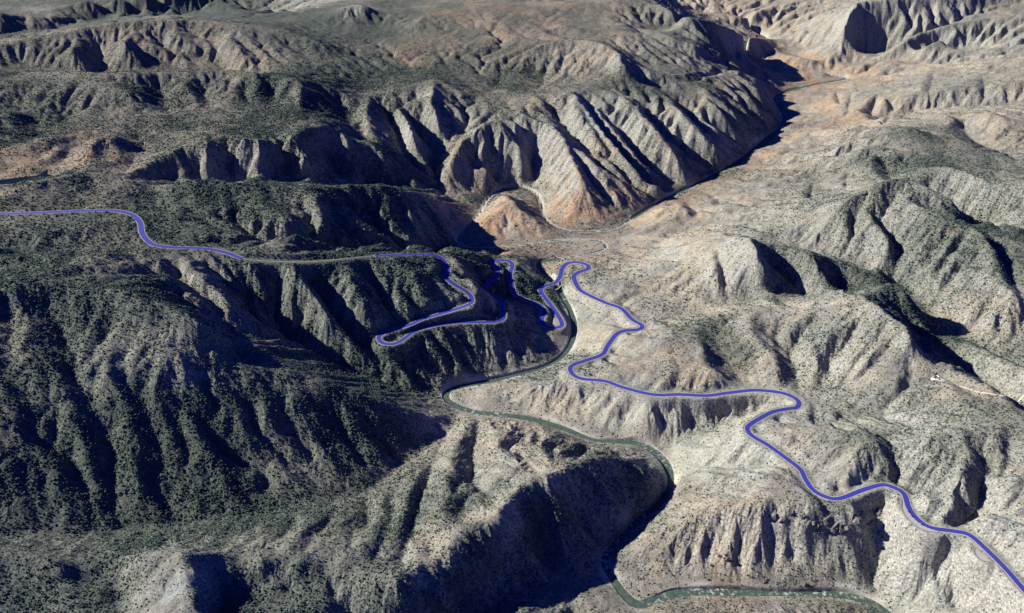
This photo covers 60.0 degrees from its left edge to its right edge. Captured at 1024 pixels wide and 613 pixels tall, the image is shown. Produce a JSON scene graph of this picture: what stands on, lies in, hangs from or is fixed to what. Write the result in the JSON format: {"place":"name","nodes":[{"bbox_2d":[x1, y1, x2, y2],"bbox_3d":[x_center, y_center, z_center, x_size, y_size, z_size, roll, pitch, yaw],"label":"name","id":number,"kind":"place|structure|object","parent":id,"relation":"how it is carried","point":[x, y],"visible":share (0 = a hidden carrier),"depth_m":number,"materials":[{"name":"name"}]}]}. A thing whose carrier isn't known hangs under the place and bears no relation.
{"place":"outdoors","nodes":[
{"label":"outdoors","id":0,"kind":"place"},
{"bbox_2d":[0,170,51,183],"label":"pond water","id":1,"kind":"structure","parent":0,"point":[19,179],"depth_m":5648.97,"materials":[{"name":"liquid"}]},
{"bbox_2d":[0,251,140,290],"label":"dirt track","id":2,"kind":"structure","parent":0,"point":[73,269],"depth_m":4317.19,"materials":[{"name":"soil"}]},
{"bbox_2d":[123,99,320,176],"bbox_3d":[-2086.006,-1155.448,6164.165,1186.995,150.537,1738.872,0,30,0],"label":"dirt track","id":3,"kind":"structure","parent":0,"point":[187,109],"depth_m":6671.02,"materials":[{"name":"soil"}]},
{"bbox_2d":[342,58,434,108],"bbox_3d":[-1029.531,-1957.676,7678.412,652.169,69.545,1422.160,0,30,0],"label":"dirt track","id":4,"kind":"structure","parent":0,"point":[383,85],"depth_m":7495.21,"materials":[{"name":"brown soil"}]},
{"bbox_2d":[0,0,1023,612],"bbox_3d":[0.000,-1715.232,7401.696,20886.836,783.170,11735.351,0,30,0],"label":"canyon terrain","id":5,"kind":"structure","parent":0,"point":[900,48],"depth_m":4615.40,"materials":[{"name":"beige stone"}]},
{"bbox_2d":[0,19,1023,612],"bbox_3d":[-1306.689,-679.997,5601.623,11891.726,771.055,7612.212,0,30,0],"label":"juniper woodland","id":6,"kind":"object","parent":5,"relation":"on","point":[140,543],"visible":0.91,"depth_m":4461.63,"materials":[{"name":"green plant"}]},
{"bbox_2d":[0,18,1023,612],"bbox_3d":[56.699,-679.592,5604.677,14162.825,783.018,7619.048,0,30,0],"label":"scattered scrub","id":7,"kind":"object","parent":5,"relation":"on","point":[412,470],"visible":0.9,"depth_m":5002.26,"materials":[{"name":"green plant"}]},
{"bbox_2d":[374,253,1023,591],"bbox_3d":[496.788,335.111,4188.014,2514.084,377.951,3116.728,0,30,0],"label":"route line","id":8,"kind":"object","parent":5,"relation":"on","point":[747,426],"visible":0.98,"depth_m":4527.55,"materials":[{"name":"blue paint"}]},
{"bbox_2d":[758,510,765,516],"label":"rock outcrop","id":9,"kind":"object","parent":5,"relation":"on","point":[762,513],"visible":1,"depth_m":3419.10,"materials":[{"name":"beige stone"}]},
{"bbox_2d":[768,512,776,521],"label":"rock outcrop","id":10,"kind":"object","parent":5,"relation":"on","point":[773,516],"visible":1,"depth_m":3423.17,"materials":[{"name":"beige stone"}]},
{"bbox_2d":[806,520,818,528],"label":"rock outcrop","id":11,"kind":"object","parent":5,"relation":"on","point":[810,524],"visible":1,"depth_m":3386.42,"materials":[{"name":"beige stone"}]},
{"bbox_2d":[823,516,830,525],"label":"rock outcrop","id":12,"kind":"object","parent":5,"relation":"on","point":[825,520],"visible":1,"depth_m":3391.22,"materials":[{"name":"beige stone"}]},
{"bbox_2d":[830,522,839,533],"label":"rock outcrop","id":13,"kind":"object","parent":5,"relation":"on","point":[834,528],"visible":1,"depth_m":3381.98,"materials":[{"name":"beige stone"}]},
{"bbox_2d":[838,525,848,534],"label":"rock outcrop","id":14,"kind":"object","parent":5,"relation":"on","point":[841,529],"visible":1,"depth_m":3378.50,"materials":[{"name":"beige stone"}]},
{"bbox_2d":[850,513,861,525],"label":"rock outcrop","id":15,"kind":"object","parent":5,"relation":"on","point":[856,521],"visible":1,"depth_m":3373.22,"materials":[{"name":"beige stone"}]},
{"bbox_2d":[860,512,865,519],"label":"rock outcrop","id":16,"kind":"object","parent":5,"relation":"on","point":[863,515],"visible":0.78,"depth_m":3418.34,"materials":[{"name":"grey stone"}]},
{"bbox_2d":[867,520,875,525],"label":"rock outcrop","id":17,"kind":"object","parent":5,"relation":"on","point":[873,522],"visible":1,"depth_m":3432.95,"materials":[{"name":"beige stone"}]},
{"bbox_2d":[875,508,881,515],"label":"rock outcrop","id":18,"kind":"object","parent":5,"relation":"on","point":[878,512],"visible":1,"depth_m":3453.24,"materials":[{"name":"beige stone"}]},
{"bbox_2d":[902,500,937,531],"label":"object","id":19,"kind":"object","parent":5,"relation":"on","point":[911,519],"visible":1,"depth_m":3305.16,"materials":[{"name":"concrete"}]},
{"bbox_2d":[975,549,989,561],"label":"parking area","id":20,"kind":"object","parent":5,"relation":"on","point":[979,554],"visible":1,"depth_m":3133.12,"materials":[{"name":"concrete"}]},
{"bbox_2d":[11,209,1023,593],"bbox_3d":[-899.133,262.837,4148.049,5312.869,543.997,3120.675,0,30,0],"label":"highway road","id":21,"kind":"structure","parent":0,"point":[593,359],"depth_m":4595.29,"materials":[{"name":"asphalt"}]},
{"bbox_2d":[0,209,242,258],"bbox_3d":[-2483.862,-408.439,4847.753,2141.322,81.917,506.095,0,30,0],"label":"route line","id":22,"kind":"object","parent":21,"relation":"on","point":[145,238],"visible":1,"depth_m":4884.94,"materials":[{"name":"blue paint"}]},
{"bbox_2d":[443,34,891,612],"bbox_3d":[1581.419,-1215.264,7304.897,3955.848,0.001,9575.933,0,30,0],"label":"river water","id":23,"kind":"structure","parent":0,"point":[617,584],"depth_m":3997.76,"materials":[{"name":"liquid"}]},
{"bbox_2d":[938,378,1023,402],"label":"dirt track","id":24,"kind":"structure","parent":0,"point":[987,393],"depth_m":3880.26,"materials":[{"name":"beige soil"}]}
]}

